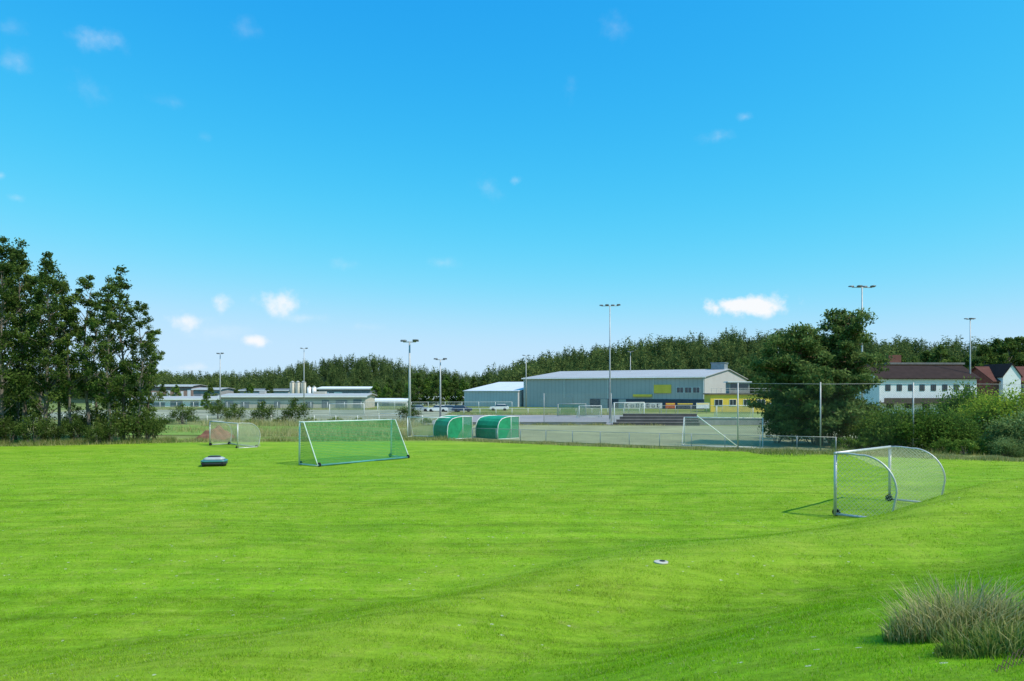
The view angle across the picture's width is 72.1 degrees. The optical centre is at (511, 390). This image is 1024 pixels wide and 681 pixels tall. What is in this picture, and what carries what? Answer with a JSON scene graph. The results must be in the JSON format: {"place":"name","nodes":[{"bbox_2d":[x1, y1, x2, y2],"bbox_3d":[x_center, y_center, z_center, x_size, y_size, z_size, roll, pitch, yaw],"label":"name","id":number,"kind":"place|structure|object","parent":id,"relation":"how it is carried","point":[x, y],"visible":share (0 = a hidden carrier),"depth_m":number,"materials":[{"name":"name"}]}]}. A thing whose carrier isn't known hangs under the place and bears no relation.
{"place":"outdoors","nodes":[
{"label":"outdoors","id":0,"kind":"place"},
{"bbox_2d":[129,425,341,434],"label":"lawn","id":1,"kind":"structure","parent":0,"point":[182,433],"depth_m":82.11,"materials":[{"name":"green plant"}]},
{"bbox_2d":[329,403,364,415],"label":"football goal","id":2,"kind":"object","parent":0,"point":[346,409],"visible":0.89,"depth_m":126.23,"materials":[{"name":"white metal"}]},
{"bbox_2d":[0,372,1023,680],"bbox_3d":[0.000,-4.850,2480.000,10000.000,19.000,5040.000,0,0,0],"label":"ground","id":3,"kind":"structure","parent":0,"point":[230,570],"depth_m":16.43,"materials":[{"name":"green plant"}]},
{"bbox_2d":[0,409,17,436],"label":"shrub","id":4,"kind":"object","parent":3,"relation":"on","point":[2,421],"visible":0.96,"depth_m":59.14,"materials":[{"name":"green plant"}]},
{"bbox_2d":[0,418,30,440],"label":"shrub","id":5,"kind":"object","parent":3,"relation":"on","point":[11,434],"visible":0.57,"depth_m":59.94,"materials":[{"name":"green plant"}]},
{"bbox_2d":[3,389,33,421],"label":"shrub","id":6,"kind":"object","parent":3,"relation":"on","point":[13,408],"visible":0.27,"depth_m":65.84,"materials":[{"name":"green plant"}]},
{"bbox_2d":[0,235,39,440],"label":"broadleaf tree","id":7,"kind":"object","parent":3,"relation":"on","point":[8,268],"visible":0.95,"depth_m":60.17,"materials":[{"name":"green plant"}]},
{"bbox_2d":[0,266,46,439],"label":"broadleaf tree","id":8,"kind":"object","parent":3,"relation":"on","point":[18,404],"visible":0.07,"depth_m":65.97,"materials":[{"name":"green plant"}]},
{"bbox_2d":[0,237,51,441],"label":"broadleaf tree","id":9,"kind":"object","parent":3,"relation":"on","point":[24,263],"visible":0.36,"depth_m":62.76,"materials":[{"name":"green plant"}]},
{"bbox_2d":[4,396,57,437],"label":"shrub","id":10,"kind":"object","parent":3,"relation":"on","point":[34,411],"visible":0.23,"depth_m":68.33,"materials":[{"name":"green plant"}]},
{"bbox_2d":[10,412,54,441],"bbox_3d":[-40.160,3.221,59.085,3.320,2.936,3.210,0,0,-32],"label":"shrub","id":11,"kind":"object","parent":3,"relation":"on","point":[43,427],"visible":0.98,"depth_m":58.92,"materials":[{"name":"green plant"}]},
{"bbox_2d":[19,271,64,433],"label":"broadleaf tree","id":12,"kind":"object","parent":3,"relation":"on","point":[27,296],"visible":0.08,"depth_m":69.51,"materials":[{"name":"green plant"}]},
{"bbox_2d":[13,251,78,440],"bbox_3d":[-40.452,-3.661,61.200,4.791,16.878,5.435,0,0,-16],"label":"broadleaf tree","id":13,"kind":"object","parent":3,"relation":"on","point":[48,268],"visible":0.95,"depth_m":60.84,"materials":[{"name":"green plant"}]},
{"bbox_2d":[44,422,68,440],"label":"shrub","id":14,"kind":"object","parent":3,"relation":"on","point":[53,434],"visible":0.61,"depth_m":60.78,"materials":[{"name":"green plant"}]},
{"bbox_2d":[31,272,83,440],"bbox_3d":[-40.888,-3.006,63.526,4.268,15.581,4.142,0,0,-7],"label":"broadleaf tree","id":15,"kind":"object","parent":3,"relation":"on","point":[50,379],"visible":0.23,"depth_m":63.69,"materials":[{"name":"green plant"}]},
{"bbox_2d":[40,294,95,440],"bbox_3d":[-38.668,-1.886,61.653,3.743,13.298,3.626,0,0,1],"label":"broadleaf tree","id":16,"kind":"object","parent":3,"relation":"on","point":[69,302],"visible":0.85,"depth_m":61.38,"materials":[{"name":"green plant"}]},
{"bbox_2d":[54,413,92,440],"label":"shrub","id":17,"kind":"object","parent":3,"relation":"on","point":[75,423],"visible":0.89,"depth_m":60.65,"materials":[{"name":"green plant"}]},
{"bbox_2d":[57,405,93,436],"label":"shrub","id":18,"kind":"object","parent":3,"relation":"on","point":[84,419],"visible":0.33,"depth_m":68.88,"materials":[{"name":"green plant"}]},
{"bbox_2d":[60,274,105,439],"bbox_3d":[-38.022,-2.771,62.794,4.120,15.111,4.254,0,0,-31],"label":"broadleaf tree","id":19,"kind":"object","parent":3,"relation":"on","point":[86,283],"visible":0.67,"depth_m":62.68,"materials":[{"name":"green plant"}]},
{"bbox_2d":[72,300,117,435],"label":"broadleaf tree","id":20,"kind":"object","parent":3,"relation":"on","point":[93,348],"visible":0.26,"depth_m":68.58,"materials":[{"name":"green plant"}]},
{"bbox_2d":[81,422,111,442],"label":"shrub","id":21,"kind":"object","parent":3,"relation":"on","point":[96,431],"visible":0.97,"depth_m":59.72,"materials":[{"name":"green plant"}]},
{"bbox_2d":[76,275,130,442],"bbox_3d":[-34.875,-2.621,60.424,4.043,14.761,3.924,0,0,18],"label":"broadleaf tree","id":22,"kind":"object","parent":3,"relation":"on","point":[109,357],"visible":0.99,"depth_m":60.62,"materials":[{"name":"green plant"}]},
{"bbox_2d":[84,401,127,437],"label":"shrub","id":23,"kind":"object","parent":3,"relation":"on","point":[103,419],"visible":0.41,"depth_m":68.16,"materials":[{"name":"green plant"}]},
{"bbox_2d":[97,411,133,441],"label":"shrub","id":24,"kind":"object","parent":3,"relation":"on","point":[115,424],"visible":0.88,"depth_m":60.53,"materials":[{"name":"green plant"}]},
{"bbox_2d":[96,264,155,439],"bbox_3d":[-35.260,-3.301,63.989,5.499,16.176,4.987,0,0,25],"label":"broadleaf tree","id":25,"kind":"object","parent":3,"relation":"on","point":[121,284],"visible":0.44,"depth_m":63.63,"materials":[{"name":"green plant"}]},
{"bbox_2d":[108,400,157,438],"bbox_3d":[-33.382,2.746,62.119,4.492,3.973,4.342,0,0,12],"label":"shrub","id":26,"kind":"object","parent":3,"relation":"on","point":[133,417],"visible":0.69,"depth_m":61.66,"materials":[{"name":"green plant"}]},
{"bbox_2d":[118,301,162,438],"bbox_3d":[-32.712,-1.588,62.094,3.461,12.694,3.573,0,0,-16],"label":"broadleaf tree","id":27,"kind":"object","parent":3,"relation":"on","point":[140,393],"visible":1,"depth_m":61.80,"materials":[{"name":"green plant"}]},
{"bbox_2d":[128,412,162,439],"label":"shrub","id":28,"kind":"object","parent":3,"relation":"on","point":[155,428],"visible":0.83,"depth_m":61.84,"materials":[{"name":"green plant"}]},
{"bbox_2d":[134,325,165,437],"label":"broadleaf tree","id":29,"kind":"object","parent":3,"relation":"on","point":[152,385],"visible":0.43,"depth_m":65.06,"materials":[{"name":"green plant"}]},
{"bbox_2d":[145,413,169,439],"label":"shrub","id":30,"kind":"object","parent":3,"relation":"on","point":[162,422],"visible":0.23,"depth_m":66.21,"materials":[{"name":"green plant"}]},
{"bbox_2d":[128,396,218,406],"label":"warehouse","id":31,"kind":"structure","parent":3,"relation":"on","point":[179,400],"depth_m":196.27,"materials":[{"name":"white paint"}]},
{"bbox_2d":[151,384,205,395],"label":"warehouse","id":32,"kind":"structure","parent":3,"relation":"on","point":[185,390],"depth_m":300.34,"materials":[{"name":"white paint"}]},
{"bbox_2d":[167,403,196,423],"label":"shrub","id":33,"kind":"object","parent":3,"relation":"on","point":[183,413],"visible":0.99,"depth_m":95.89,"materials":[{"name":"green plant"}]},
{"bbox_2d":[191,388,233,395],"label":"warehouse","id":34,"kind":"structure","parent":3,"relation":"on","point":[198,391],"depth_m":290.25,"materials":[{"name":"white paint"}]},
{"bbox_2d":[200,455,227,466],"bbox_3d":[-16.698,3.976,39.500,1.360,0.598,0.980,0,0,-12],"label":"robot mower","id":35,"kind":"object","parent":3,"relation":"on","point":[213,460],"visible":0.99,"depth_m":39.13,"materials":[{"name":"plastic"}]},
{"bbox_2d":[196,425,236,440],"bbox_3d":[-27.300,3.969,65.000,4.200,1.449,3.000,0,0,0],"label":"soil heap","id":36,"kind":"object","parent":3,"relation":"on","point":[205,433],"visible":0.45,"depth_m":64.35,"materials":[{"name":"brown soil"}]},
{"bbox_2d":[205,398,229,418],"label":"shrub","id":37,"kind":"object","parent":3,"relation":"on","point":[214,406],"visible":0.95,"depth_m":111.72,"materials":[{"name":"green plant"}]},
{"bbox_2d":[37,414,422,423],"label":"railing fence","id":38,"kind":"object","parent":3,"relation":"on","point":[282,415],"visible":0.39,"depth_m":96.55,"materials":[{"name":"grey metal"}]},
{"bbox_2d":[13,410,453,422],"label":"gravel yard","id":39,"kind":"structure","parent":3,"relation":"on","point":[373,414],"depth_m":132.52,"materials":[{"name":"grey gravel"}]},
{"bbox_2d":[220,403,248,422],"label":"shrub","id":40,"kind":"object","parent":3,"relation":"on","point":[231,412],"visible":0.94,"depth_m":96.59,"materials":[{"name":"green plant"}]},
{"bbox_2d":[209,421,260,447],"bbox_3d":[-22.648,3.583,57.373,5.200,2.048,2.007,0,0,44],"label":"football goal","id":41,"kind":"object","parent":3,"relation":"on","point":[237,433],"visible":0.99,"depth_m":57.58,"materials":[{"name":"metal"}]},
{"bbox_2d":[248,401,277,421],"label":"shrub","id":42,"kind":"object","parent":3,"relation":"on","point":[264,411],"visible":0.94,"depth_m":95.58,"materials":[{"name":"green plant"}]},
{"bbox_2d":[238,389,289,392],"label":"warehouse","id":43,"kind":"structure","parent":3,"relation":"on","point":[274,390],"depth_m":300.38,"materials":[{"name":"white paint"}]},
{"bbox_2d":[277,397,311,422],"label":"shrub","id":44,"kind":"object","parent":3,"relation":"on","point":[294,406],"visible":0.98,"depth_m":95.55,"materials":[{"name":"green plant"}]},
{"bbox_2d":[217,391,376,407],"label":"warehouse","id":45,"kind":"structure","parent":3,"relation":"on","point":[314,397],"depth_m":178.56,"materials":[{"name":"white paint"}]},
{"bbox_2d":[93,402,511,409],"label":"yard fence","id":46,"kind":"object","parent":3,"relation":"on","point":[326,404],"visible":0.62,"depth_m":168.00,"materials":[{"name":"grey metal"}]},
{"bbox_2d":[317,387,375,397],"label":"warehouse","id":47,"kind":"structure","parent":3,"relation":"on","point":[348,389],"depth_m":245.26,"materials":[{"name":"white paint"}]},
{"bbox_2d":[298,419,409,466],"bbox_3d":[-9.330,3.077,42.568,1.840,2.488,7.400,0,-1,35],"label":"football goal","id":48,"kind":"object","parent":3,"relation":"on","point":[390,455],"visible":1,"depth_m":42.02,"materials":[{"name":"white metal"}]},
{"bbox_2d":[375,398,411,405],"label":"warehouse","id":49,"kind":"structure","parent":3,"relation":"on","point":[390,400],"depth_m":205.15,"materials":[{"name":"white paint"}]},
{"bbox_2d":[395,403,421,421],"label":"shrub","id":50,"kind":"object","parent":3,"relation":"on","point":[406,411],"visible":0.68,"depth_m":96.71,"materials":[{"name":"green plant"}]},
{"bbox_2d":[400,339,418,435],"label":"floodlight mast","id":51,"kind":"object","parent":3,"relation":"on","point":[409,390],"visible":0.95,"depth_m":69.91,"materials":[{"name":"metal"}]},
{"bbox_2d":[411,373,426,404],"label":"broadleaf tree","id":52,"kind":"object","parent":3,"relation":"on","point":[415,389],"visible":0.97,"depth_m":211.58,"materials":[{"name":"green plant"}]},
{"bbox_2d":[407,417,449,436],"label":"football goal","id":53,"kind":"object","parent":3,"relation":"on","point":[420,425],"visible":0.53,"depth_m":69.14,"materials":[{"name":"white metal"}]},
{"bbox_2d":[425,374,445,404],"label":"broadleaf tree","id":54,"kind":"object","parent":3,"relation":"on","point":[436,380],"visible":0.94,"depth_m":209.36,"materials":[{"name":"green plant"}]},
{"bbox_2d":[437,377,455,404],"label":"broadleaf tree","id":55,"kind":"object","parent":3,"relation":"on","point":[445,384],"visible":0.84,"depth_m":211.17,"materials":[{"name":"green plant"}]},
{"bbox_2d":[433,415,472,438],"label":"team dugout","id":56,"kind":"object","parent":3,"relation":"on","point":[452,426],"visible":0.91,"depth_m":66.69,"materials":[{"name":"green plastic"}]},
{"bbox_2d":[446,376,462,404],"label":"broadleaf tree","id":57,"kind":"object","parent":3,"relation":"on","point":[455,384],"visible":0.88,"depth_m":211.45,"materials":[{"name":"green plant"}]},
{"bbox_2d":[455,380,469,404],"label":"broadleaf tree","id":58,"kind":"object","parent":3,"relation":"on","point":[462,386],"visible":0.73,"depth_m":209.54,"materials":[{"name":"green plant"}]},
{"bbox_2d":[464,382,523,406],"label":"storage hall","id":59,"kind":"structure","parent":3,"relation":"on","point":[508,394],"depth_m":199.57,"materials":[{"name":"grey metal"}]},
{"bbox_2d":[4,327,1020,398],"bbox_3d":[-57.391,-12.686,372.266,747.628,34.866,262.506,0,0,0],"label":"distant woodland","id":60,"kind":"object","parent":3,"relation":"on","point":[683,354],"visible":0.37,"depth_m":319.09,"materials":[{"name":"green plant"}]},
{"bbox_2d":[424,415,621,424],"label":"asphalt yard","id":61,"kind":"structure","parent":3,"relation":"on","point":[532,418],"depth_m":113.88,"materials":[{"name":"grey asphalt"}]},
{"bbox_2d":[599,304,619,418],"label":"floodlight mast","id":62,"kind":"object","parent":61,"relation":"on","point":[610,357],"visible":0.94,"depth_m":110.91,"materials":[{"name":"metal"}]},
{"bbox_2d":[609,402,644,422],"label":"football goal","id":63,"kind":"object","parent":61,"relation":"on","point":[613,409],"visible":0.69,"depth_m":99.29,"materials":[{"name":"white metal"}]},
{"bbox_2d":[470,422,606,424],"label":"retaining wall","id":64,"kind":"structure","parent":3,"relation":"on","point":[549,423],"depth_m":93.20,"materials":[{"name":"grey concrete"}]},
{"bbox_2d":[448,408,639,414],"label":"railing fence","id":65,"kind":"object","parent":3,"relation":"on","point":[529,408],"visible":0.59,"depth_m":131.84,"materials":[{"name":"grey metal"}]},
{"bbox_2d":[544,393,611,424],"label":"tall wire fence","id":66,"kind":"object","parent":3,"relation":"on","point":[580,407],"visible":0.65,"depth_m":92.70,"materials":[{"name":"metal"}]},
{"bbox_2d":[521,362,747,408],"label":"sports hall","id":67,"kind":"structure","parent":3,"relation":"on","point":[663,387],"depth_m":183.57,"materials":[{"name":"grey metal"}]},
{"bbox_2d":[472,428,835,450],"bbox_3d":[9.450,3.995,56.750,30.516,1.492,0.058,0,0,31],"label":"chain link fence","id":68,"kind":"object","parent":3,"relation":"on","point":[597,437],"visible":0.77,"depth_m":55.42,"materials":[{"name":"metal"}]},
{"bbox_2d":[613,414,699,425],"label":"concrete terrace","id":69,"kind":"structure","parent":3,"relation":"on","point":[662,419],"depth_m":92.98,"materials":[{"name":"grey concrete"}]},
{"bbox_2d":[467,425,916,451],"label":"gravel pitch","id":70,"kind":"object","parent":3,"relation":"on","point":[651,435],"visible":0.45,"depth_m":71.27,"materials":[{"name":"grey gravel"}]},
{"bbox_2d":[475,415,518,438],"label":"team dugout","id":71,"kind":"object","parent":70,"relation":"on","point":[499,423],"visible":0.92,"depth_m":66.86,"materials":[{"name":"green plastic"}]},
{"bbox_2d":[682,417,762,446],"bbox_3d":[17.075,3.399,57.167,6.270,2.305,1.972,0,0,20],"label":"football goal","id":72,"kind":"object","parent":70,"relation":"on","point":[684,425],"visible":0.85,"depth_m":57.17,"materials":[{"name":"white metal"}]},
{"bbox_2d":[628,405,759,413],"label":"pitch fence","id":73,"kind":"object","parent":3,"relation":"on","point":[706,406],"visible":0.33,"depth_m":139.00,"materials":[{"name":"metal"}]},
{"bbox_2d":[697,414,763,417],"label":"turf pitch","id":74,"kind":"object","parent":3,"relation":"on","point":[726,415],"visible":0.09,"depth_m":127.31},
{"bbox_2d":[714,405,752,417],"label":"football goal","id":75,"kind":"object","parent":74,"relation":"on","point":[721,406],"visible":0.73,"depth_m":112.96,"materials":[{"name":"white metal"}]},
{"bbox_2d":[698,418,771,424],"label":"retaining wall","id":76,"kind":"structure","parent":3,"relation":"on","point":[729,421],"depth_m":93.20,"materials":[{"name":"grey concrete"}]},
{"bbox_2d":[703,381,770,411],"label":"clubhouse","id":77,"kind":"structure","parent":3,"relation":"on","point":[729,397],"depth_m":149.84,"materials":[{"name":"yellow paint"}]},
{"bbox_2d":[757,416,791,442],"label":"shrub","id":78,"kind":"object","parent":3,"relation":"on","point":[772,432],"visible":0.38,"depth_m":60.97,"materials":[{"name":"green plant"}]},
{"bbox_2d":[736,307,894,445],"bbox_3d":[24.774,-1.089,58.060,12.115,11.667,11.351,0,0,0],"label":"broadleaf tree","id":79,"kind":"object","parent":3,"relation":"on","point":[793,366],"visible":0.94,"depth_m":56.76,"materials":[{"name":"green plant"}]},
{"bbox_2d":[829,436,862,448],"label":"shrub","id":80,"kind":"object","parent":3,"relation":"on","point":[854,442],"visible":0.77,"depth_m":53.25,"materials":[{"name":"green plant"}]},
{"bbox_2d":[697,382,1023,450],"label":"ball stop net","id":81,"kind":"object","parent":3,"relation":"on","point":[738,414],"visible":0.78,"depth_m":51.45,"materials":[{"name":"metal"}]},
{"bbox_2d":[847,437,880,448],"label":"shrub","id":82,"kind":"object","parent":3,"relation":"on","point":[863,444],"visible":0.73,"depth_m":52.54,"materials":[{"name":"green plant"}]},
{"bbox_2d":[845,404,910,447],"bbox_3d":[28.172,2.825,53.855,5.356,3.591,5.224,0,0,-27],"label":"shrub","id":83,"kind":"object","parent":3,"relation":"on","point":[860,430],"visible":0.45,"depth_m":53.27,"materials":[{"name":"green plant"}]},
{"bbox_2d":[832,446,945,517],"bbox_3d":[12.765,3.038,23.677,5.300,2.048,1.949,1,-1,-45],"label":"football goal","id":84,"kind":"object","parent":3,"relation":"on","point":[837,512],"visible":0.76,"depth_m":22.48,"materials":[{"name":"metal"}]},
{"bbox_2d":[856,400,936,450],"bbox_3d":[29.101,2.656,53.013,5.822,3.904,5.678,0,0,31],"label":"shrub","id":85,"kind":"object","parent":3,"relation":"on","point":[906,427],"visible":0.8,"depth_m":51.88,"materials":[{"name":"green plant"}]},
{"bbox_2d":[867,355,964,365],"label":"brick block","id":86,"kind":"structure","parent":3,"relation":"on","point":[896,361],"depth_m":185.57,"materials":[{"name":"brick"}]},
{"bbox_2d":[855,366,979,413],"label":"white house","id":87,"kind":"structure","parent":3,"relation":"on","point":[942,376],"depth_m":130.36,"materials":[{"name":"paint"}]},
{"bbox_2d":[897,399,970,449],"bbox_3d":[31.057,2.613,52.534,5.792,3.982,5.938,0,0,-5],"label":"shrub","id":88,"kind":"object","parent":3,"relation":"on","point":[929,414],"visible":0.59,"depth_m":51.49,"materials":[{"name":"green plant"}]},
{"bbox_2d":[927,345,955,362],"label":"broadleaf tree","id":89,"kind":"object","parent":3,"relation":"on","point":[940,351],"visible":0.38,"depth_m":194.56,"materials":[{"name":"green plant"}]},
{"bbox_2d":[925,437,964,453],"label":"shrub","id":90,"kind":"object","parent":3,"relation":"on","point":[937,444],"visible":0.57,"depth_m":49.62,"materials":[{"name":"green plant"}]},
{"bbox_2d":[868,570,1023,643],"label":"tall grass tuft","id":91,"kind":"object","parent":3,"relation":"on","point":[912,627],"visible":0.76,"depth_m":5.89,"materials":[{"name":"green plant"}]},
{"bbox_2d":[926,405,988,447],"bbox_3d":[33.067,2.843,52.865,5.110,3.513,5.239,0,0,-12],"label":"shrub","id":92,"kind":"object","parent":3,"relation":"on","point":[971,430],"visible":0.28,"depth_m":51.90,"materials":[{"name":"green plant"}]},
{"bbox_2d":[929,376,994,438],"bbox_3d":[40.107,1.747,62.071,6.404,6.051,6.246,0,0,8],"label":"shrub","id":93,"kind":"object","parent":3,"relation":"on","point":[953,404],"visible":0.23,"depth_m":61.60,"materials":[{"name":"green plant"}]},
{"bbox_2d":[945,438,988,454],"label":"shrub","id":94,"kind":"object","parent":3,"relation":"on","point":[970,445],"visible":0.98,"depth_m":48.33,"materials":[{"name":"green plant"}]},
{"bbox_2d":[929,615,1023,659],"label":"tall grass tuft","id":95,"kind":"object","parent":3,"relation":"on","point":[986,644],"visible":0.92,"depth_m":5.05,"materials":[{"name":"green plant"}]},
{"bbox_2d":[939,382,1016,441],"bbox_3d":[38.974,2.002,58.242,6.609,5.375,6.842,0,0,1],"label":"shrub","id":96,"kind":"object","parent":3,"relation":"on","point":[973,405],"visible":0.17,"depth_m":57.56,"materials":[{"name":"green plant"}]},
{"bbox_2d":[966,344,999,367],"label":"broadleaf tree","id":97,"kind":"object","parent":3,"relation":"on","point":[983,350],"visible":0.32,"depth_m":189.20,"materials":[{"name":"green plant"}]},
{"bbox_2d":[968,438,1000,453],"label":"shrub","id":98,"kind":"object","parent":3,"relation":"on","point":[982,444],"visible":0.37,"depth_m":48.26,"materials":[{"name":"green plant"}]},
{"bbox_2d":[968,379,1023,443],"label":"shrub","id":99,"kind":"object","parent":3,"relation":"on","point":[1006,401],"visible":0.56,"depth_m":55.79,"materials":[{"name":"green plant"}]},
{"bbox_2d":[978,338,1014,364],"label":"broadleaf tree","id":100,"kind":"object","parent":3,"relation":"on","point":[994,344],"visible":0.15,"depth_m":194.43,"materials":[{"name":"green plant"}]},
{"bbox_2d":[971,366,1023,399],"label":"red roofed house","id":101,"kind":"structure","parent":3,"relation":"on","point":[985,374],"depth_m":133.43,"materials":[{"name":"tile"}]},
{"bbox_2d":[975,408,1023,454],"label":"shrub","id":102,"kind":"object","parent":3,"relation":"on","point":[1013,428],"visible":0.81,"depth_m":48.01,"materials":[{"name":"green plant"}]},
{"bbox_2d":[984,363,1022,400],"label":"white gabled house","id":103,"kind":"structure","parent":3,"relation":"on","point":[1007,373],"depth_m":130.10,"materials":[{"name":"paint"}]},
{"bbox_2d":[984,433,1023,457],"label":"shrub","id":104,"kind":"object","parent":3,"relation":"on","point":[1003,445],"visible":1,"depth_m":45.67,"materials":[{"name":"green plant"}]},
{"bbox_2d":[993,337,1023,365],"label":"broadleaf tree","id":105,"kind":"object","parent":3,"relation":"on","point":[1010,345],"visible":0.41,"depth_m":189.33,"materials":[{"name":"green plant"}]},
{"bbox_2d":[0,406,1023,461],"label":"verge grass","id":106,"kind":"structure","parent":0,"point":[292,431],"depth_m":63.19,"materials":[{"name":"green plant"}]},
{"bbox_2d":[0,0,1023,379],"label":"sky","id":107,"kind":"structure","parent":0,"point":[471,181],"materials":[{"name":"blue"}]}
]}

